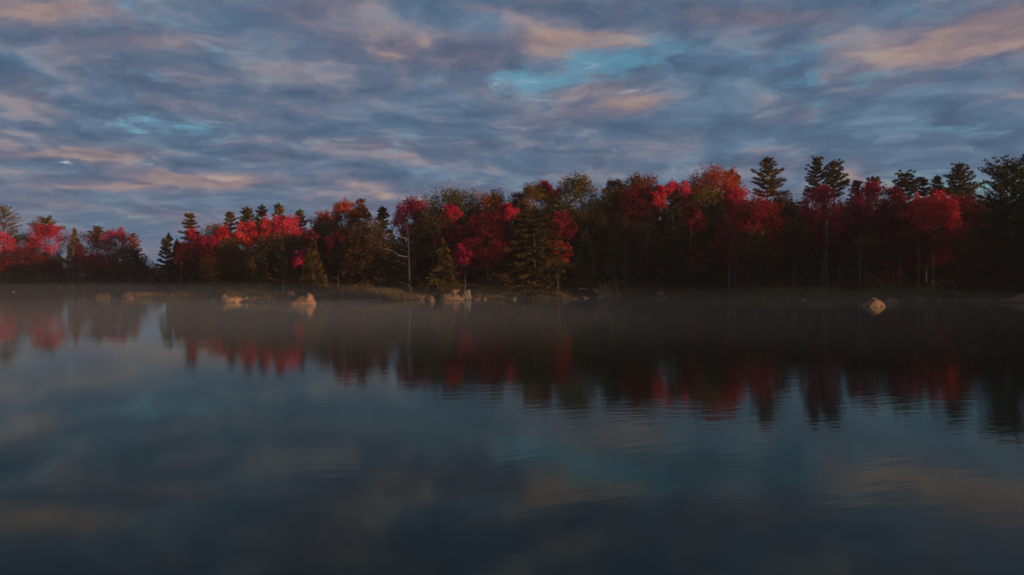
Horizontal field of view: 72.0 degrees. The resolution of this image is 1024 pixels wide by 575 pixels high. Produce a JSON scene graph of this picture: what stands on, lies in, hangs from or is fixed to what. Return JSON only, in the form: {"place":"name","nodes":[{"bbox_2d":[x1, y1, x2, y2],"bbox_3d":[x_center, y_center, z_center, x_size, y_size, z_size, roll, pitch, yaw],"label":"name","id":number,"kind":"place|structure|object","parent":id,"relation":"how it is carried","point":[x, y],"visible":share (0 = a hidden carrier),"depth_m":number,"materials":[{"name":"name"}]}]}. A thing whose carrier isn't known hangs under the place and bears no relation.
{"place":"outdoors","nodes":[
{"label":"outdoors","id":0,"kind":"place"},
{"bbox_2d":[0,287,1023,574],"bbox_3d":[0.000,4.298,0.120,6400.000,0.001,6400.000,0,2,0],"label":"water","id":1,"kind":"structure","parent":0,"point":[654,435],"depth_m":17.97,"materials":[{"name":"liquid"}]},
{"bbox_2d":[0,269,1023,302],"bbox_3d":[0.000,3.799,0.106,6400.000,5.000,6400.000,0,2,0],"label":"ground","id":2,"kind":"structure","parent":0,"point":[703,293],"depth_m":98.20,"materials":[{"name":"plant"}]},
{"bbox_2d":[0,231,21,281],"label":"maple tree","id":3,"kind":"object","parent":2,"relation":"on","point":[7,240],"visible":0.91,"depth_m":168.61,"materials":[{"name":"red plant"}]},
{"bbox_2d":[0,203,22,275],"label":"pine tree","id":4,"kind":"object","parent":2,"relation":"on","point":[4,214],"visible":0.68,"depth_m":179.64,"materials":[{"name":"plant"}]},
{"bbox_2d":[0,256,24,283],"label":"maple tree","id":5,"kind":"object","parent":2,"relation":"on","point":[5,269],"visible":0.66,"depth_m":163.25,"materials":[{"name":"red plant"}]},
{"bbox_2d":[0,246,50,282],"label":"maple tree","id":6,"kind":"object","parent":2,"relation":"on","point":[20,251],"visible":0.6,"depth_m":163.14,"materials":[{"name":"red plant"}]},
{"bbox_2d":[23,252,65,283],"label":"maple tree","id":7,"kind":"object","parent":2,"relation":"on","point":[51,265],"visible":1,"depth_m":162.76,"materials":[{"name":"red plant"}]},
{"bbox_2d":[20,222,73,277],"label":"maple tree","id":8,"kind":"object","parent":2,"relation":"on","point":[48,232],"visible":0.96,"depth_m":168.67,"materials":[{"name":"red plant"}]},
{"bbox_2d":[63,227,84,279],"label":"spruce tree","id":9,"kind":"object","parent":2,"relation":"on","point":[74,231],"visible":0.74,"depth_m":167.24,"materials":[{"name":"green plant"}]},
{"bbox_2d":[63,230,110,276],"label":"maple tree","id":10,"kind":"object","parent":2,"relation":"on","point":[92,246],"visible":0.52,"depth_m":168.58,"materials":[{"name":"red plant"}]},
{"bbox_2d":[69,251,122,281],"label":"maple tree","id":11,"kind":"object","parent":2,"relation":"on","point":[98,259],"visible":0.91,"depth_m":161.53,"materials":[{"name":"red plant"}]},
{"bbox_2d":[97,226,133,274],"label":"maple tree","id":12,"kind":"object","parent":2,"relation":"on","point":[121,237],"visible":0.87,"depth_m":166.70,"materials":[{"name":"red plant"}]},
{"bbox_2d":[106,244,146,282],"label":"broadleaf tree","id":13,"kind":"object","parent":2,"relation":"on","point":[124,265],"visible":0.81,"depth_m":159.11,"materials":[{"name":"green plant"}]},
{"bbox_2d":[126,254,162,283],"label":"shrub","id":14,"kind":"object","parent":2,"relation":"on","point":[140,272],"visible":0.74,"depth_m":156.71,"materials":[{"name":"green plant"}]},
{"bbox_2d":[156,238,176,291],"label":"pine tree","id":15,"kind":"object","parent":2,"relation":"on","point":[165,247],"visible":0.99,"depth_m":126.00,"materials":[{"name":"green plant"}]},
{"bbox_2d":[164,238,189,291],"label":"spruce tree","id":16,"kind":"object","parent":2,"relation":"on","point":[171,276],"visible":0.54,"depth_m":125.83,"materials":[{"name":"green plant"}]},
{"bbox_2d":[179,227,200,262],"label":"maple tree","id":17,"kind":"object","parent":2,"relation":"on","point":[191,235],"visible":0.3,"depth_m":127.68,"materials":[{"name":"red plant"}]},
{"bbox_2d":[170,240,214,283],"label":"maple tree","id":18,"kind":"object","parent":2,"relation":"on","point":[189,264],"visible":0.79,"depth_m":120.13,"materials":[{"name":"red plant"}]},
{"bbox_2d":[192,256,224,281],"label":"forest tree","id":19,"kind":"object","parent":2,"relation":"on","point":[207,266],"visible":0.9,"depth_m":112.28,"materials":[{"name":"green plant"}]},
{"bbox_2d":[198,242,240,275],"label":"maple tree","id":20,"kind":"object","parent":2,"relation":"on","point":[208,251],"visible":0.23,"depth_m":117.04,"materials":[{"name":"red plant"}]},
{"bbox_2d":[215,235,254,283],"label":"forest tree","id":21,"kind":"object","parent":2,"relation":"on","point":[228,250],"visible":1,"depth_m":103.82,"materials":[{"name":"green plant"}]},
{"bbox_2d":[230,221,264,249],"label":"maple tree","id":22,"kind":"object","parent":2,"relation":"on","point":[251,235],"visible":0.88,"depth_m":125.00,"materials":[{"name":"red plant"}]},
{"bbox_2d":[236,244,259,283],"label":"spruce tree","id":23,"kind":"object","parent":2,"relation":"on","point":[250,260],"visible":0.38,"depth_m":111.92,"materials":[{"name":"green plant"}]},
{"bbox_2d":[251,252,273,284],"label":"forest tree","id":24,"kind":"object","parent":2,"relation":"on","point":[260,267],"visible":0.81,"depth_m":108.81,"materials":[{"name":"green plant"}]},
{"bbox_2d":[250,237,275,279],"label":"forest tree","id":25,"kind":"object","parent":2,"relation":"on","point":[260,250],"visible":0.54,"depth_m":113.96,"materials":[{"name":"green plant"}]},
{"bbox_2d":[257,213,308,242],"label":"maple tree","id":26,"kind":"object","parent":2,"relation":"on","point":[286,224],"visible":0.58,"depth_m":123.70,"materials":[{"name":"red plant"}]},
{"bbox_2d":[274,239,291,282],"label":"forest tree","id":27,"kind":"object","parent":2,"relation":"on","point":[280,256],"visible":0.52,"depth_m":112.07,"materials":[{"name":"green plant"}]},
{"bbox_2d":[257,231,315,277],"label":"broadleaf tree","id":28,"kind":"object","parent":2,"relation":"on","point":[276,241],"visible":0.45,"depth_m":115.18,"materials":[{"name":"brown plant"}]},
{"bbox_2d":[276,255,299,285],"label":"forest tree","id":29,"kind":"object","parent":2,"relation":"on","point":[289,276],"visible":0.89,"depth_m":104.11,"materials":[{"name":"green plant"}]},
{"bbox_2d":[290,246,320,272],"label":"maple tree","id":30,"kind":"object","parent":2,"relation":"on","point":[297,263],"visible":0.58,"depth_m":110.15,"materials":[{"name":"red plant"}]},
{"bbox_2d":[298,232,327,286],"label":"forest tree","id":31,"kind":"object","parent":2,"relation":"on","point":[309,269],"visible":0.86,"depth_m":102.51,"materials":[{"name":"green plant"}]},
{"bbox_2d":[309,219,335,272],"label":"broadleaf tree","id":32,"kind":"object","parent":2,"relation":"on","point":[327,229],"visible":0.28,"depth_m":131.78,"materials":[{"name":"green plant"}]},
{"bbox_2d":[316,232,331,282],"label":"forest tree","id":33,"kind":"object","parent":2,"relation":"on","point":[322,248],"visible":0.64,"depth_m":112.89,"materials":[{"name":"green plant"}]},
{"bbox_2d":[328,235,347,283],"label":"forest tree","id":34,"kind":"object","parent":2,"relation":"on","point":[333,260],"visible":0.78,"depth_m":107.42,"materials":[{"name":"green plant"}]},
{"bbox_2d":[329,196,356,278],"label":"broadleaf tree","id":35,"kind":"object","parent":2,"relation":"on","point":[343,208],"visible":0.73,"depth_m":125.21,"materials":[{"name":"orange plant"}]},
{"bbox_2d":[338,234,370,282],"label":"broadleaf tree","id":36,"kind":"object","parent":2,"relation":"on","point":[348,263],"visible":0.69,"depth_m":105.52,"materials":[{"name":"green plant"}]},
{"bbox_2d":[350,198,373,228],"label":"broadleaf tree","id":37,"kind":"object","parent":2,"relation":"on","point":[362,211],"visible":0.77,"depth_m":125.52,"materials":[{"name":"orange plant"}]},
{"bbox_2d":[336,214,400,281],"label":"broadleaf tree","id":38,"kind":"object","parent":2,"relation":"on","point":[381,239],"visible":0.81,"depth_m":105.87,"materials":[{"name":"green plant"}]},
{"bbox_2d":[355,267,401,287],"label":"shrub","id":39,"kind":"object","parent":2,"relation":"on","point":[384,278],"visible":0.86,"depth_m":103.93,"materials":[{"name":"green plant"}]},
{"bbox_2d":[390,229,423,281],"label":"forest tree","id":40,"kind":"object","parent":2,"relation":"on","point":[401,272],"visible":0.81,"depth_m":109.22,"materials":[{"name":"green plant"}]},
{"bbox_2d":[387,195,430,275],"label":"maple tree","id":41,"kind":"object","parent":2,"relation":"on","point":[408,207],"visible":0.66,"depth_m":115.42,"materials":[{"name":"red plant"}]},
{"bbox_2d":[397,273,424,288],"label":"shrub","id":42,"kind":"object","parent":2,"relation":"on","point":[415,282],"visible":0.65,"depth_m":103.47,"materials":[{"name":"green plant"}]},
{"bbox_2d":[418,214,440,281],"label":"forest tree","id":43,"kind":"object","parent":2,"relation":"on","point":[427,257],"visible":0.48,"depth_m":112.88,"materials":[{"name":"green plant"}]},
{"bbox_2d":[405,201,459,273],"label":"broadleaf tree","id":44,"kind":"object","parent":2,"relation":"on","point":[421,229],"visible":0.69,"depth_m":111.02,"materials":[{"name":"brown plant"}]},
{"bbox_2d":[424,238,463,293],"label":"cedar tree","id":45,"kind":"object","parent":2,"relation":"on","point":[442,258],"visible":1,"depth_m":98.24,"materials":[{"name":"green plant"}]},
{"bbox_2d":[438,203,462,254],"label":"maple tree","id":46,"kind":"object","parent":2,"relation":"on","point":[449,209],"visible":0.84,"depth_m":111.58,"materials":[{"name":"red plant"}]},
{"bbox_2d":[416,184,491,263],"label":"broadleaf tree","id":47,"kind":"object","parent":2,"relation":"on","point":[457,200],"visible":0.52,"depth_m":117.81,"materials":[{"name":"green plant"}]},
{"bbox_2d":[432,222,475,279],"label":"maple tree","id":48,"kind":"object","parent":2,"relation":"on","point":[459,234],"visible":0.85,"depth_m":104.36,"materials":[{"name":"red plant"}]},
{"bbox_2d":[450,239,477,290],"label":"maple tree","id":49,"kind":"object","parent":2,"relation":"on","point":[463,255],"visible":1,"depth_m":99.61,"materials":[{"name":"red plant"}]},
{"bbox_2d":[462,206,488,281],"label":"forest tree","id":50,"kind":"object","parent":2,"relation":"on","point":[476,273],"visible":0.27,"depth_m":115.08,"materials":[{"name":"green plant"}]},
{"bbox_2d":[462,207,517,276],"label":"maple tree","id":51,"kind":"object","parent":2,"relation":"on","point":[483,225],"visible":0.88,"depth_m":109.20,"materials":[{"name":"red plant"}]},
{"bbox_2d":[466,188,515,276],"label":"maple tree","id":52,"kind":"object","parent":2,"relation":"on","point":[493,200],"visible":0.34,"depth_m":116.22,"materials":[{"name":"red plant"}]},
{"bbox_2d":[479,269,514,286],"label":"shrub","id":53,"kind":"object","parent":2,"relation":"on","point":[502,279],"visible":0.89,"depth_m":105.95,"materials":[{"name":"brown plant"}]},
{"bbox_2d":[477,211,518,276],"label":"forest tree","id":54,"kind":"object","parent":2,"relation":"on","point":[494,268],"visible":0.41,"depth_m":111.39,"materials":[{"name":"green plant"}]},
{"bbox_2d":[494,203,519,277],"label":"maple tree","id":55,"kind":"object","parent":2,"relation":"on","point":[506,210],"visible":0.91,"depth_m":111.60,"materials":[{"name":"red plant"}]},
{"bbox_2d":[0,274,1022,290],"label":"undergrowth","id":56,"kind":"object","parent":2,"relation":"on","point":[906,282],"visible":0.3,"depth_m":107.91,"materials":[{"name":"green plant"}]},
{"bbox_2d":[496,206,576,298],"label":"hemlock tree","id":57,"kind":"object","parent":2,"relation":"on","point":[546,262],"visible":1,"depth_m":96.98,"materials":[{"name":"green plant"}]},
{"bbox_2d":[511,179,561,277],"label":"broadleaf tree","id":58,"kind":"object","parent":2,"relation":"on","point":[534,192],"visible":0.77,"depth_m":114.22,"materials":[{"name":"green plant"}]},
{"bbox_2d":[544,239,572,292],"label":"maple tree","id":59,"kind":"object","parent":2,"relation":"on","point":[561,254],"visible":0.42,"depth_m":99.45,"materials":[{"name":"red plant"}]},
{"bbox_2d":[544,210,578,288],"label":"maple tree","id":60,"kind":"object","parent":2,"relation":"on","point":[562,223],"visible":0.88,"depth_m":104.43,"materials":[{"name":"red plant"}]},
{"bbox_2d":[547,170,612,284],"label":"broadleaf tree","id":61,"kind":"object","parent":2,"relation":"on","point":[576,186],"visible":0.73,"depth_m":112.93,"materials":[{"name":"green plant"}]},
{"bbox_2d":[552,204,618,271],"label":"broadleaf tree","id":62,"kind":"object","parent":2,"relation":"on","point":[578,234],"visible":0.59,"depth_m":109.07,"materials":[{"name":"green plant"}]},
{"bbox_2d":[567,227,607,291],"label":"cedar tree","id":63,"kind":"object","parent":2,"relation":"on","point":[584,264],"visible":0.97,"depth_m":104.69,"materials":[{"name":"green plant"}]},
{"bbox_2d":[600,177,623,276],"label":"broadleaf tree","id":64,"kind":"object","parent":2,"relation":"on","point":[610,183],"visible":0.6,"depth_m":117.39,"materials":[{"name":"brown plant"}]},
{"bbox_2d":[599,212,635,290],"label":"cedar tree","id":65,"kind":"object","parent":2,"relation":"on","point":[609,264],"visible":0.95,"depth_m":106.93,"materials":[{"name":"green plant"}]},
{"bbox_2d":[607,171,668,283],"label":"broadleaf tree","id":66,"kind":"object","parent":2,"relation":"on","point":[639,181],"visible":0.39,"depth_m":115.33,"materials":[{"name":"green plant"}]},
{"bbox_2d":[608,213,669,283],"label":"broadleaf tree","id":67,"kind":"object","parent":2,"relation":"on","point":[630,250],"visible":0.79,"depth_m":109.12,"materials":[{"name":"green plant"}]},
{"bbox_2d":[617,183,662,283],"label":"maple tree","id":68,"kind":"object","parent":2,"relation":"on","point":[642,201],"visible":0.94,"depth_m":109.97,"materials":[{"name":"red plant"}]},
{"bbox_2d":[626,217,661,280],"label":"forest tree","id":69,"kind":"object","parent":2,"relation":"on","point":[643,272],"visible":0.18,"depth_m":122.94,"materials":[{"name":"green plant"}]},
{"bbox_2d":[648,184,670,287],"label":"maple tree","id":70,"kind":"object","parent":2,"relation":"on","point":[659,196],"visible":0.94,"depth_m":110.75,"materials":[{"name":"red plant"}]},
{"bbox_2d":[644,217,677,277],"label":"forest tree","id":71,"kind":"object","parent":2,"relation":"on","point":[661,225],"visible":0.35,"depth_m":121.25,"materials":[{"name":"green plant"}]},
{"bbox_2d":[653,187,697,290],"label":"spruce tree","id":72,"kind":"object","parent":2,"relation":"on","point":[665,281],"visible":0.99,"depth_m":106.82,"materials":[{"name":"green plant"}]},
{"bbox_2d":[665,178,692,280],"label":"maple tree","id":73,"kind":"object","parent":2,"relation":"on","point":[682,191],"visible":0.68,"depth_m":114.14,"materials":[{"name":"red plant"}]},
{"bbox_2d":[680,202,708,288],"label":"maple tree","id":74,"kind":"object","parent":2,"relation":"on","point":[693,216],"visible":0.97,"depth_m":107.53,"materials":[{"name":"red plant"}]},
{"bbox_2d":[685,244,708,297],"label":"maple tree","id":75,"kind":"object","parent":2,"relation":"on","point":[694,259],"visible":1,"depth_m":100.27,"materials":[{"name":"red plant"}]},
{"bbox_2d":[683,184,731,280],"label":"broadleaf tree","id":76,"kind":"object","parent":2,"relation":"on","point":[710,197],"visible":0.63,"depth_m":112.30,"materials":[{"name":"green plant"}]},
{"bbox_2d":[678,163,750,224],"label":"maple tree","id":77,"kind":"object","parent":2,"relation":"on","point":[726,184],"visible":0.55,"depth_m":117.52,"materials":[{"name":"red plant"}]},
{"bbox_2d":[708,213,756,294],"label":"maple tree","id":78,"kind":"object","parent":2,"relation":"on","point":[724,233],"visible":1,"depth_m":99.66,"materials":[{"name":"red plant"}]},
{"bbox_2d":[720,186,748,280],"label":"maple tree","id":79,"kind":"object","parent":2,"relation":"on","point":[732,195],"visible":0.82,"depth_m":111.62,"materials":[{"name":"red plant"}]},
{"bbox_2d":[710,199,759,279],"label":"forest tree","id":80,"kind":"object","parent":2,"relation":"on","point":[725,264],"visible":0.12,"depth_m":116.16,"materials":[{"name":"green plant"}]},
{"bbox_2d":[725,226,785,287],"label":"broadleaf tree","id":81,"kind":"object","parent":2,"relation":"on","point":[752,272],"visible":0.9,"depth_m":104.54,"materials":[{"name":"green plant"}]},
{"bbox_2d":[717,189,795,285],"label":"maple tree","id":82,"kind":"object","parent":2,"relation":"on","point":[758,208],"visible":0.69,"depth_m":106.14,"materials":[{"name":"red plant"}]},
{"bbox_2d":[750,155,789,279],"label":"pine tree","id":83,"kind":"object","parent":2,"relation":"on","point":[772,183],"visible":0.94,"depth_m":121.46,"materials":[{"name":"green plant"}]},
{"bbox_2d":[759,203,807,279],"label":"forest tree","id":84,"kind":"object","parent":2,"relation":"on","point":[780,267],"visible":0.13,"depth_m":116.38,"materials":[{"name":"green plant"}]},
{"bbox_2d":[773,190,803,278],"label":"broadleaf tree","id":85,"kind":"object","parent":2,"relation":"on","point":[791,209],"visible":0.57,"depth_m":115.43,"materials":[{"name":"brown plant"}]},
{"bbox_2d":[802,155,827,206],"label":"pine tree","id":86,"kind":"object","parent":2,"relation":"on","point":[816,169],"visible":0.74,"depth_m":123.58,"materials":[{"name":"green plant"}]},
{"bbox_2d":[806,202,840,282],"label":"forest tree","id":87,"kind":"object","parent":2,"relation":"on","point":[817,253],"visible":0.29,"depth_m":115.59,"materials":[{"name":"green plant"}]},
{"bbox_2d":[798,183,850,283],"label":"maple tree","id":88,"kind":"object","parent":2,"relation":"on","point":[819,199],"visible":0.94,"depth_m":108.61,"materials":[{"name":"red plant"}]},
{"bbox_2d":[816,158,850,214],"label":"pine tree","id":89,"kind":"object","parent":2,"relation":"on","point":[833,171],"visible":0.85,"depth_m":122.30,"materials":[{"name":"green plant"}]},
{"bbox_2d":[819,227,854,282],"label":"broadleaf tree","id":90,"kind":"object","parent":2,"relation":"on","point":[840,248],"visible":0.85,"depth_m":108.35,"materials":[{"name":"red plant"}]},
{"bbox_2d":[825,207,861,283],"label":"forest tree","id":91,"kind":"object","parent":2,"relation":"on","point":[853,272],"visible":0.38,"depth_m":112.44,"materials":[{"name":"green plant"}]},
{"bbox_2d":[848,202,881,283],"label":"forest tree","id":92,"kind":"object","parent":2,"relation":"on","point":[873,272],"visible":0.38,"depth_m":111.97,"materials":[{"name":"green plant"}]},
{"bbox_2d":[840,179,895,266],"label":"maple tree","id":93,"kind":"object","parent":2,"relation":"on","point":[871,191],"visible":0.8,"depth_m":111.24,"materials":[{"name":"red plant"}]},
{"bbox_2d":[863,214,921,283],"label":"forest tree","id":94,"kind":"object","parent":2,"relation":"on","point":[894,268],"visible":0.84,"depth_m":108.83,"materials":[{"name":"red plant"}]},
{"bbox_2d":[869,183,918,257],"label":"maple tree","id":95,"kind":"object","parent":2,"relation":"on","point":[899,198],"visible":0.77,"depth_m":109.32,"materials":[{"name":"red plant"}]},
{"bbox_2d":[890,170,924,280],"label":"pine tree","id":96,"kind":"object","parent":2,"relation":"on","point":[903,182],"visible":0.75,"depth_m":119.41,"materials":[{"name":"green plant"}]},
{"bbox_2d":[894,201,937,281],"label":"forest tree","id":97,"kind":"object","parent":2,"relation":"on","point":[915,275],"visible":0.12,"depth_m":112.27,"materials":[{"name":"green plant"}]},
{"bbox_2d":[894,188,962,284],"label":"maple tree","id":98,"kind":"object","parent":2,"relation":"on","point":[925,214],"visible":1,"depth_m":104.08,"materials":[{"name":"red plant"}]},
{"bbox_2d":[897,230,959,285],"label":"maple tree","id":99,"kind":"object","parent":2,"relation":"on","point":[924,243],"visible":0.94,"depth_m":106.22,"materials":[{"name":"red plant"}]},
{"bbox_2d":[917,223,961,283],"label":"forest tree","id":100,"kind":"object","parent":2,"relation":"on","point":[937,271],"visible":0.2,"depth_m":111.68,"materials":[{"name":"green plant"}]},
{"bbox_2d":[935,162,984,280],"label":"pine tree","id":101,"kind":"object","parent":2,"relation":"on","point":[956,178],"visible":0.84,"depth_m":118.23,"materials":[{"name":"green plant"}]},
{"bbox_2d":[942,195,994,280],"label":"maple tree","id":102,"kind":"object","parent":2,"relation":"on","point":[967,220],"visible":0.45,"depth_m":106.87,"materials":[{"name":"red plant"}]},
{"bbox_2d":[967,154,1023,292],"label":"pine tree","id":103,"kind":"object","parent":2,"relation":"on","point":[1000,173],"visible":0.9,"depth_m":95.19,"materials":[{"name":"green plant"}]},
{"bbox_2d":[0,0,1023,267],"label":"sky","id":104,"kind":"structure","parent":0,"point":[139,116],"materials":[{"name":"blue"}]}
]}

